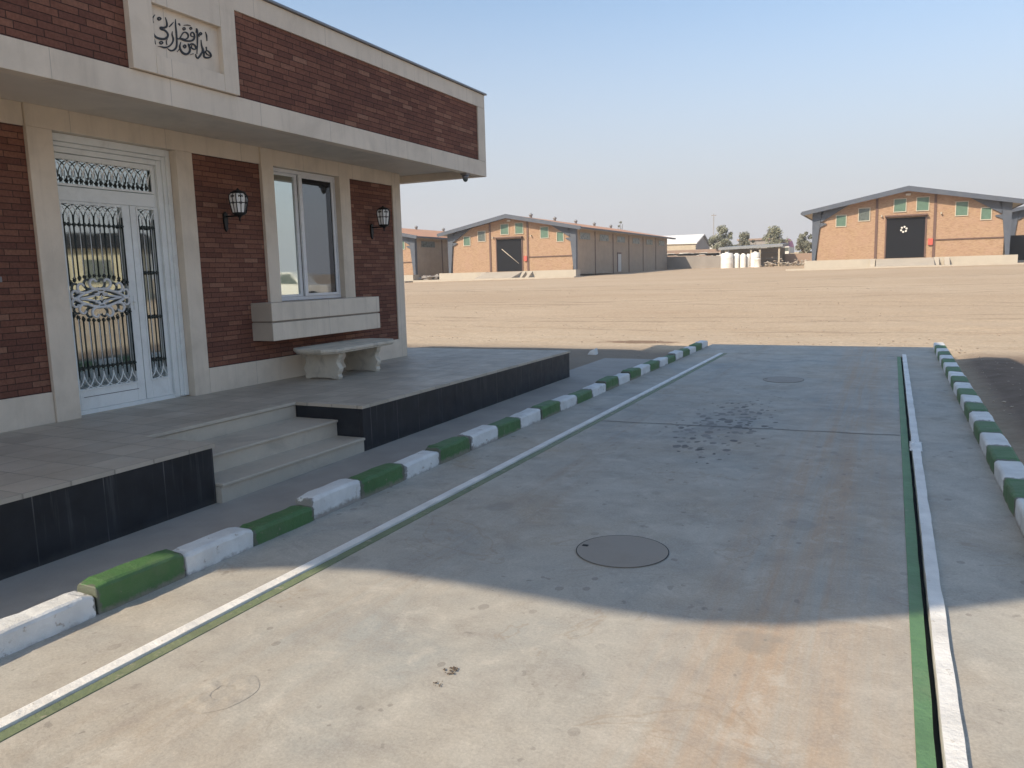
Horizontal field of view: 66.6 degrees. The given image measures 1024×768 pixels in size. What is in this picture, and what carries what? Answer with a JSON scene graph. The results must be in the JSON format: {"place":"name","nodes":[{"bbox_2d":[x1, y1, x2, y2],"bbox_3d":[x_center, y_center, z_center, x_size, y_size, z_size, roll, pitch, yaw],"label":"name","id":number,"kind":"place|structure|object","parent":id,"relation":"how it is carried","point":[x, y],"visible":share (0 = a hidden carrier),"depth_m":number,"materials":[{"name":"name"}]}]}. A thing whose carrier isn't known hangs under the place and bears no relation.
{"place":"outdoors","nodes":[
{"label":"outdoors","id":0,"kind":"place"},
{"bbox_2d":[0,358,652,618],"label":"path","id":1,"kind":"structure","parent":0,"point":[23,591],"depth_m":5.69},
{"bbox_2d":[583,383,605,396],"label":"kerb stone","id":2,"kind":"object","parent":1,"relation":"on","point":[597,388],"visible":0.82,"depth_m":10.30,"materials":[{"name":"white paint"}]},
{"bbox_2d":[0,353,916,767],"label":"road","id":3,"kind":"structure","parent":0,"point":[758,617],"depth_m":3.57,"materials":[{"name":"concrete"}]},
{"bbox_2d":[185,674,259,712],"bbox_3d":[-1.142,1.213,3.078,0.252,0.006,0.300,2,9,26],"label":"cement ring","id":4,"kind":"object","parent":3,"relation":"on","point":[199,699],"visible":1,"depth_m":3.07,"materials":[{"name":"concrete"}]},
{"bbox_2d":[576,535,668,567],"bbox_3d":[0.639,0.980,4.516,0.534,0.037,0.534,2,9,26],"label":"manhole cover","id":5,"kind":"object","parent":3,"relation":"on","point":[621,551],"visible":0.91,"depth_m":4.50,"materials":[{"name":"metal"}]},
{"bbox_2d":[618,421,890,434],"bbox_3d":[2.320,0.442,7.933,2.926,0.001,0.040,2,9,23],"label":"expansion joint","id":6,"kind":"object","parent":3,"relation":"on","point":[760,428],"visible":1,"depth_m":7.85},
{"bbox_2d":[763,377,803,382],"bbox_3d":[3.919,-0.049,11.255,0.561,0.037,0.653,2,9,26],"label":"manhole cover","id":7,"kind":"object","parent":3,"relation":"on","point":[783,379],"visible":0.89,"depth_m":11.22,"materials":[{"name":"concrete"}]},
{"bbox_2d":[273,0,1023,251],"label":"sky","id":8,"kind":"structure","parent":0,"point":[655,117],"materials":[{"name":"blue"}]},
{"bbox_2d":[295,260,1023,464],"bbox_3d":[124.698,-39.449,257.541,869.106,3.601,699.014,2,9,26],"label":"ground","id":9,"kind":"structure","parent":0,"point":[946,315],"depth_m":26.42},
{"bbox_2d":[0,591,95,658],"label":"kerb stone","id":10,"kind":"object","parent":9,"relation":"on","point":[40,622],"visible":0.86,"depth_m":3.59,"materials":[{"name":"white paint"}]},
{"bbox_2d":[77,549,184,614],"bbox_3d":[-1.982,1.061,4.088,0.166,0.240,0.530,2,9,26],"label":"kerb stone","id":11,"kind":"object","parent":9,"relation":"on","point":[116,586],"visible":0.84,"depth_m":4.01,"materials":[{"name":"green paint"}]},
{"bbox_2d":[173,527,252,575],"bbox_3d":[-1.753,1.013,4.561,0.168,0.234,0.500,2,9,26],"label":"kerb stone","id":12,"kind":"object","parent":9,"relation":"on","point":[202,553],"visible":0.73,"depth_m":4.50,"materials":[{"name":"white paint"}]},
{"bbox_2d":[239,505,313,545],"bbox_3d":[-1.519,0.960,5.037,0.165,0.231,0.559,2,9,26],"label":"kerb stone","id":13,"kind":"object","parent":9,"relation":"on","point":[273,525],"visible":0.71,"depth_m":4.98,"materials":[{"name":"green paint"}]},
{"bbox_2d":[0,347,570,580],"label":"terrace","id":14,"kind":"structure","parent":9,"relation":"on","point":[75,486],"depth_m":6.58,"materials":[{"name":"tile"}]},
{"bbox_2d":[0,0,486,432],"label":"gatehouse","id":15,"kind":"object","parent":14,"relation":"on","point":[140,140],"visible":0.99,"depth_m":7.78,"materials":[{"name":"brick"}]},
{"bbox_2d":[52,132,188,414],"bbox_3d":[-3.794,-1.030,7.564,0.110,2.549,1.316,2,9,25],"label":"door","id":16,"kind":"structure","parent":15,"relation":"in","point":[116,199],"depth_m":7.56,"materials":[{"name":"white paint"}]},
{"bbox_2d":[222,188,247,231],"bbox_3d":[-3.017,-1.900,8.493,0.326,0.461,0.188,2,9,25],"label":"wall lantern","id":17,"kind":"object","parent":15,"relation":"attached to","point":[238,200],"depth_m":8.41,"materials":[{"name":"black glass"}]},
{"bbox_2d":[273,167,340,300],"bbox_3d":[-2.691,-1.873,9.917,0.240,1.610,1.260,2,9,25],"label":"window","id":18,"kind":"structure","parent":15,"relation":"in","point":[306,217],"depth_m":9.87,"materials":[{"name":"white glass"}]},
{"bbox_2d":[370,206,389,238],"bbox_3d":[-1.853,-2.276,10.967,0.326,0.461,0.188,2,9,25],"label":"wall lantern","id":19,"kind":"object","parent":15,"relation":"attached to","point":[383,215],"depth_m":10.88,"materials":[{"name":"black glass"}]},
{"bbox_2d":[460,173,469,181],"bbox_3d":[-0.658,-2.913,11.000,0.100,0.119,0.110,2,9,25],"label":"security camera","id":20,"kind":"object","parent":15,"relation":"attached to","point":[465,176],"visible":1,"depth_m":10.96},
{"bbox_2d":[293,338,393,379],"bbox_3d":[-2.064,-0.318,9.814,0.690,0.385,1.579,2,9,25],"label":"bench","id":21,"kind":"object","parent":14,"relation":"on","point":[323,360],"visible":1,"depth_m":9.47,"materials":[{"name":"stone"}]},
{"bbox_2d":[296,478,360,519],"bbox_3d":[-1.290,0.841,5.510,0.169,0.240,0.528,3,9,26],"label":"kerb stone","id":22,"kind":"object","parent":9,"relation":"on","point":[327,499],"visible":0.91,"depth_m":5.43,"materials":[{"name":"white paint"}]},
{"bbox_2d":[0,353,718,717],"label":"road shoulder","id":23,"kind":"object","parent":9,"relation":"on","point":[36,671],"visible":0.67,"depth_m":4.37},
{"bbox_2d":[0,353,722,731],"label":"edge rail","id":24,"kind":"object","parent":9,"relation":"on","point":[26,711],"visible":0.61,"depth_m":3.98,"materials":[{"name":"white paint"}]},
{"bbox_2d":[0,353,726,741],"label":"green line","id":25,"kind":"object","parent":9,"relation":"on","point":[74,697],"visible":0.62,"depth_m":3.90,"materials":[{"name":"paint"}]},
{"bbox_2d":[348,463,404,498],"bbox_3d":[-1.049,0.772,5.997,0.166,0.227,0.568,3,9,26],"label":"kerb stone","id":26,"kind":"object","parent":9,"relation":"on","point":[377,479],"visible":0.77,"depth_m":5.94,"materials":[{"name":"green paint"}]},
{"bbox_2d":[394,450,439,479],"bbox_3d":[-0.803,0.716,6.498,0.170,0.234,0.548,2,9,26],"label":"kerb stone","id":27,"kind":"object","parent":9,"relation":"on","point":[422,461],"visible":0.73,"depth_m":6.45,"materials":[{"name":"white paint"}]},
{"bbox_2d":[402,226,448,282],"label":"warehouse","id":28,"kind":"structure","parent":9,"relation":"on","point":[425,252],"depth_m":118.06,"materials":[{"name":"beige brick"}]},
{"bbox_2d":[420,240,434,247],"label":"window","id":29,"kind":"structure","parent":28,"relation":"in","point":[423,244],"depth_m":118.39,"materials":[{"name":"glass"}]},
{"bbox_2d":[418,274,438,279],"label":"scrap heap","id":30,"kind":"object","parent":9,"relation":"on","point":[430,277],"visible":0.36,"depth_m":114.18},
{"bbox_2d":[425,436,469,463],"bbox_3d":[-0.570,0.621,6.978,0.164,0.233,0.543,3,9,26],"label":"kerb stone","id":31,"kind":"object","parent":9,"relation":"on","point":[449,449],"visible":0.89,"depth_m":6.90,"materials":[{"name":"green paint"}]},
{"bbox_2d":[457,425,497,450],"bbox_3d":[-0.325,0.546,7.483,0.169,0.231,0.545,3,9,26],"label":"kerb stone","id":32,"kind":"object","parent":9,"relation":"on","point":[480,436],"visible":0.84,"depth_m":7.40,"materials":[{"name":"white paint"}]},
{"bbox_2d":[488,417,520,438],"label":"kerb stone","id":33,"kind":"object","parent":9,"relation":"on","point":[507,426],"visible":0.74,"depth_m":7.91,"materials":[{"name":"green paint"}]},
{"bbox_2d":[510,408,540,428],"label":"kerb stone","id":34,"kind":"object","parent":9,"relation":"on","point":[528,416],"visible":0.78,"depth_m":8.37,"materials":[{"name":"white paint"}]},
{"bbox_2d":[413,213,675,281],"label":"warehouse","id":35,"kind":"structure","parent":9,"relation":"on","point":[505,247],"depth_m":109.32,"materials":[{"name":"beige brick"}]},
{"bbox_2d":[463,236,470,245],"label":"window","id":36,"kind":"structure","parent":35,"relation":"in","point":[466,239],"depth_m":111.18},
{"bbox_2d":[477,231,485,241],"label":"window","id":37,"kind":"structure","parent":35,"relation":"in","point":[481,234],"depth_m":110.06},
{"bbox_2d":[500,224,508,234],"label":"window","id":38,"kind":"structure","parent":35,"relation":"in","point":[504,228],"depth_m":108.39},
{"bbox_2d":[494,236,522,271],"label":"door","id":39,"kind":"structure","parent":35,"relation":"in","point":[509,252],"depth_m":108.55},
{"bbox_2d":[515,222,523,233],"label":"window","id":40,"kind":"structure","parent":35,"relation":"in","point":[519,227],"depth_m":107.39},
{"bbox_2d":[540,226,548,238],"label":"window","id":41,"kind":"structure","parent":35,"relation":"in","point":[544,231],"depth_m":105.87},
{"bbox_2d":[556,231,563,241],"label":"window","id":42,"kind":"structure","parent":35,"relation":"in","point":[559,235],"depth_m":104.98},
{"bbox_2d":[579,231,589,240],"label":"window","id":43,"kind":"structure","parent":35,"relation":"in","point":[582,235],"depth_m":107.26,"materials":[{"name":"glass"}]},
{"bbox_2d":[599,234,608,241],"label":"window","id":44,"kind":"structure","parent":35,"relation":"in","point":[602,237],"depth_m":114.68,"materials":[{"name":"glass"}]},
{"bbox_2d":[618,254,620,271],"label":"side door","id":45,"kind":"structure","parent":35,"relation":"in","point":[619,255],"depth_m":121.29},
{"bbox_2d":[617,236,624,242],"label":"window","id":46,"kind":"structure","parent":35,"relation":"in","point":[620,239],"depth_m":121.70,"materials":[{"name":"glass"}]},
{"bbox_2d":[531,400,559,419],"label":"kerb stone","id":47,"kind":"object","parent":9,"relation":"on","point":[548,408],"visible":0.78,"depth_m":8.85,"materials":[{"name":"green paint"}]},
{"bbox_2d":[552,395,576,410],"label":"kerb stone","id":48,"kind":"object","parent":9,"relation":"on","point":[567,401],"visible":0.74,"depth_m":9.35,"materials":[{"name":"white paint"}]},
{"bbox_2d":[568,389,591,403],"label":"kerb stone","id":49,"kind":"object","parent":9,"relation":"on","point":[582,395],"visible":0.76,"depth_m":9.83,"materials":[{"name":"green paint"}]},
{"bbox_2d":[595,376,617,390],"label":"kerb stone","id":50,"kind":"object","parent":9,"relation":"on","point":[610,382],"visible":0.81,"depth_m":10.78,"materials":[{"name":"green paint"}]},
{"bbox_2d":[614,373,629,385],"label":"kerb stone","id":51,"kind":"object","parent":9,"relation":"on","point":[623,378],"visible":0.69,"depth_m":11.31,"materials":[{"name":"white paint"}]},
{"bbox_2d":[621,368,640,380],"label":"kerb stone","id":52,"kind":"object","parent":9,"relation":"on","point":[634,373],"visible":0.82,"depth_m":11.74,"materials":[{"name":"green paint"}]},
{"bbox_2d":[633,364,649,375],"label":"kerb stone","id":53,"kind":"object","parent":9,"relation":"on","point":[645,368],"visible":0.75,"depth_m":12.26,"materials":[{"name":"white paint"}]},
{"bbox_2d":[643,360,658,371],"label":"kerb stone","id":54,"kind":"object","parent":9,"relation":"on","point":[654,364],"visible":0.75,"depth_m":12.72,"materials":[{"name":"green paint"}]},
{"bbox_2d":[653,357,667,367],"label":"kerb stone","id":55,"kind":"object","parent":9,"relation":"on","point":[663,361],"visible":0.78,"depth_m":13.23,"materials":[{"name":"white paint"}]},
{"bbox_2d":[664,355,674,363],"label":"kerb stone","id":56,"kind":"object","parent":9,"relation":"on","point":[671,358],"visible":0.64,"depth_m":13.73,"materials":[{"name":"green paint"}]},
{"bbox_2d":[667,350,682,360],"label":"kerb stone","id":57,"kind":"object","parent":9,"relation":"on","point":[678,354],"visible":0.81,"depth_m":14.15,"materials":[{"name":"white paint"}]},
{"bbox_2d":[679,348,689,356],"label":"kerb stone","id":58,"kind":"object","parent":9,"relation":"on","point":[686,351],"visible":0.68,"depth_m":14.72,"materials":[{"name":"green paint"}]},
{"bbox_2d":[665,234,709,250],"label":"shed building","id":59,"kind":"structure","parent":9,"relation":"on","point":[691,242],"depth_m":189.91,"materials":[{"name":"white metal"}]},
{"bbox_2d":[667,256,720,268],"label":"boundary wall","id":60,"kind":"structure","parent":9,"relation":"on","point":[691,262],"depth_m":143.18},
{"bbox_2d":[667,249,720,256],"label":"boundary wall","id":61,"kind":"structure","parent":9,"relation":"on","point":[697,251],"depth_m":157.64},
{"bbox_2d":[667,252,720,255],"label":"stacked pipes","id":62,"kind":"object","parent":9,"relation":"on","point":[695,254],"visible":0.98,"depth_m":152.77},
{"bbox_2d":[689,343,701,350],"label":"kerb stone","id":63,"kind":"object","parent":9,"relation":"on","point":[698,346],"visible":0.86,"depth_m":15.61,"materials":[{"name":"green paint"}]},
{"bbox_2d":[695,340,707,348],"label":"kerb stone","id":64,"kind":"object","parent":9,"relation":"on","point":[704,343],"visible":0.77,"depth_m":16.12,"materials":[{"name":"white paint"}]},
{"bbox_2d":[409,276,1023,414],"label":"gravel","id":65,"kind":"structure","parent":9,"relation":"on","point":[735,328],"depth_m":21.44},
{"bbox_2d":[708,225,734,253],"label":"tree","id":66,"kind":"object","parent":9,"relation":"on","point":[714,240],"visible":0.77,"depth_m":156.03,"materials":[{"name":"green plant"}]},
{"bbox_2d":[721,252,732,267],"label":"water tank","id":67,"kind":"object","parent":9,"relation":"on","point":[726,259],"visible":0.84,"depth_m":125.22,"materials":[{"name":"white plastic"}]},
{"bbox_2d":[733,253,739,267],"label":"water tank","id":68,"kind":"object","parent":9,"relation":"on","point":[736,260],"visible":0.89,"depth_m":125.75,"materials":[{"name":"white plastic"}]},
{"bbox_2d":[735,231,750,248],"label":"tree","id":69,"kind":"object","parent":9,"relation":"on","point":[744,237],"visible":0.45,"depth_m":160.12,"materials":[{"name":"green plant"}]},
{"bbox_2d":[740,253,745,267],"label":"water tank","id":70,"kind":"object","parent":9,"relation":"on","point":[742,260],"visible":0.88,"depth_m":124.57,"materials":[{"name":"white plastic"}]},
{"bbox_2d":[718,243,788,265],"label":"open shed","id":71,"kind":"structure","parent":9,"relation":"on","point":[776,254],"depth_m":131.78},
{"bbox_2d":[737,238,771,248],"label":"building","id":72,"kind":"structure","parent":9,"relation":"on","point":[759,241],"depth_m":227.89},
{"bbox_2d":[750,251,759,266],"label":"water tank","id":73,"kind":"object","parent":9,"relation":"on","point":[755,255],"visible":0.73,"depth_m":123.54,"materials":[{"name":"white plastic"}]},
{"bbox_2d":[754,258,760,266],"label":"water tank","id":74,"kind":"object","parent":9,"relation":"on","point":[757,262],"visible":0.88,"depth_m":121.23,"materials":[{"name":"white plastic"}]},
{"bbox_2d":[762,225,790,247],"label":"tree","id":75,"kind":"object","parent":9,"relation":"on","point":[775,232],"visible":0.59,"depth_m":149.74,"materials":[{"name":"green plant"}]},
{"bbox_2d":[780,239,793,253],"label":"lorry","id":76,"kind":"object","parent":9,"relation":"on","point":[789,248],"visible":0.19,"depth_m":151.53,"materials":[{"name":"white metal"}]},
{"bbox_2d":[783,253,811,264],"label":"boundary wall","id":77,"kind":"structure","parent":9,"relation":"on","point":[789,258],"depth_m":130.67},
{"bbox_2d":[795,231,811,252],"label":"tree","id":78,"kind":"object","parent":9,"relation":"on","point":[803,244],"visible":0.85,"depth_m":143.29,"materials":[{"name":"green plant"}]},
{"bbox_2d":[694,344,935,356],"bbox_3d":[5.871,-0.604,15.186,4.260,0.120,1.794,2,9,26],"label":"road apron","id":79,"kind":"object","parent":9,"relation":"on","point":[831,350],"visible":0.43,"depth_m":15.07,"materials":[{"name":"concrete"}]},
{"bbox_2d":[786,186,1023,270],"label":"warehouse","id":80,"kind":"structure","parent":9,"relation":"on","point":[910,226],"depth_m":86.29,"materials":[{"name":"beige brick"}]},
{"bbox_2d":[836,215,846,226],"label":"window","id":81,"kind":"structure","parent":80,"relation":"in","point":[841,220],"depth_m":89.76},
{"bbox_2d":[858,207,870,221],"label":"window","id":82,"kind":"structure","parent":80,"relation":"in","point":[863,213],"depth_m":88.66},
{"bbox_2d":[893,198,906,212],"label":"window","id":83,"kind":"structure","parent":80,"relation":"in","point":[900,205],"depth_m":86.97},
{"bbox_2d":[884,213,927,257],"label":"door","id":84,"kind":"structure","parent":80,"relation":"in","point":[904,237],"depth_m":87.14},
{"bbox_2d":[916,196,929,210],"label":"window","id":85,"kind":"structure","parent":80,"relation":"in","point":[922,203],"depth_m":85.98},
{"bbox_2d":[955,201,968,215],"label":"window","id":86,"kind":"structure","parent":80,"relation":"in","point":[961,207],"depth_m":84.46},
{"bbox_2d":[980,207,991,219],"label":"window","id":87,"kind":"structure","parent":80,"relation":"in","point":[986,212],"depth_m":83.55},
{"bbox_2d":[897,357,936,767],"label":"green line","id":88,"kind":"object","parent":9,"relation":"on","point":[924,742],"visible":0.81,"depth_m":3.48,"materials":[{"name":"paint"}]},
{"bbox_2d":[901,360,942,767],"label":"slot floor","id":89,"kind":"structure","parent":9,"relation":"on","point":[934,710],"depth_m":3.54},
{"bbox_2d":[902,354,967,767],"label":"edge rail","id":90,"kind":"object","parent":9,"relation":"on","point":[952,744],"visible":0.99,"depth_m":3.41,"materials":[{"name":"white paint"}]},
{"bbox_2d":[909,441,921,450],"bbox_3d":[3.541,0.534,6.833,0.102,0.021,0.400,2,9,26],"label":"mortar patch","id":91,"kind":"object","parent":90,"relation":"on","point":[915,445],"visible":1,"depth_m":6.81,"materials":[{"name":"white paint"}]},
{"bbox_2d":[937,351,951,360],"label":"kerb stone","id":92,"kind":"object","parent":9,"relation":"on","point":[944,353],"visible":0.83,"depth_m":12.99,"materials":[{"name":"green paint"}]},
{"bbox_2d":[939,355,953,364],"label":"kerb stone","id":93,"kind":"object","parent":9,"relation":"on","point":[941,357],"visible":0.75,"depth_m":12.46,"materials":[{"name":"white paint"}]},
{"bbox_2d":[941,358,955,368],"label":"kerb stone","id":94,"kind":"object","parent":9,"relation":"on","point":[948,360],"visible":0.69,"depth_m":12.00,"materials":[{"name":"green paint"}]},
{"bbox_2d":[943,362,958,372],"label":"kerb stone","id":95,"kind":"object","parent":9,"relation":"on","point":[950,364],"visible":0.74,"depth_m":11.48,"materials":[{"name":"white paint"}]},
{"bbox_2d":[945,367,961,378],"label":"kerb stone","id":96,"kind":"object","parent":9,"relation":"on","point":[955,369],"visible":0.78,"depth_m":11.00,"materials":[{"name":"green paint"}]},
{"bbox_2d":[948,371,965,383],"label":"kerb stone","id":97,"kind":"object","parent":9,"relation":"on","point":[952,373],"visible":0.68,"depth_m":10.51,"materials":[{"name":"white paint"}]},
{"bbox_2d":[950,376,968,389],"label":"kerb stone","id":98,"kind":"object","parent":9,"relation":"on","point":[954,379],"visible":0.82,"depth_m":9.98,"materials":[{"name":"green paint"}]},
{"bbox_2d":[953,382,972,396],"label":"kerb stone","id":99,"kind":"object","parent":9,"relation":"on","point":[956,385],"visible":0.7,"depth_m":9.51,"materials":[{"name":"white paint"}]},
{"bbox_2d":[907,357,1023,767],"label":"road shoulder","id":100,"kind":"object","parent":9,"relation":"on","point":[978,541],"visible":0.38,"depth_m":4.07},
{"bbox_2d":[957,388,977,403],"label":"kerb stone","id":101,"kind":"object","parent":9,"relation":"on","point":[966,391],"visible":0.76,"depth_m":9.03,"materials":[{"name":"green paint"}]},
{"bbox_2d":[960,394,982,412],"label":"kerb stone","id":102,"kind":"object","parent":9,"relation":"on","point":[964,399],"visible":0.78,"depth_m":8.52,"materials":[{"name":"white paint"}]},
{"bbox_2d":[964,402,987,421],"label":"kerb stone","id":103,"kind":"object","parent":9,"relation":"on","point":[969,407],"visible":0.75,"depth_m":8.04,"materials":[{"name":"green paint"}]},
{"bbox_2d":[969,411,993,432],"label":"kerb stone","id":104,"kind":"object","parent":9,"relation":"on","point":[974,416],"visible":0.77,"depth_m":7.54,"materials":[{"name":"white paint"}]},
{"bbox_2d":[973,421,1002,443],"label":"kerb stone","id":105,"kind":"object","parent":9,"relation":"on","point":[980,427],"visible":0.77,"depth_m":7.05,"materials":[{"name":"green paint"}]},
{"bbox_2d":[979,432,1010,457],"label":"kerb stone","id":106,"kind":"object","parent":9,"relation":"on","point":[994,439],"visible":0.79,"depth_m":6.55,"materials":[{"name":"white paint"}]},
{"bbox_2d":[986,445,1020,473],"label":"kerb stone","id":107,"kind":"object","parent":9,"relation":"on","point":[994,454],"visible":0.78,"depth_m":6.07,"materials":[{"name":"green paint"}]},
{"bbox_2d":[994,460,1023,492],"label":"kerb stone","id":108,"kind":"object","parent":9,"relation":"on","point":[1003,470],"visible":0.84,"depth_m":5.63,"materials":[{"name":"white paint"}]},
{"bbox_2d":[1003,477,1023,515],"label":"kerb stone","id":109,"kind":"object","parent":9,"relation":"on","point":[1013,489],"visible":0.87,"depth_m":5.13,"materials":[{"name":"green paint"}]},
{"bbox_2d":[1009,235,1023,259],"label":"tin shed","id":110,"kind":"structure","parent":9,"relation":"on","point":[1016,244],"depth_m":98.65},
{"bbox_2d":[1011,206,1023,234],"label":"warehouse","id":111,"kind":"structure","parent":9,"relation":"on","point":[1017,225],"depth_m":106.49,"materials":[{"name":"beige brick"}]},
{"bbox_2d":[1014,497,1023,537],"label":"kerb stone","id":112,"kind":"object","parent":9,"relation":"on","point":[1019,511],"visible":0.84,"depth_m":4.74,"materials":[{"name":"white paint"}]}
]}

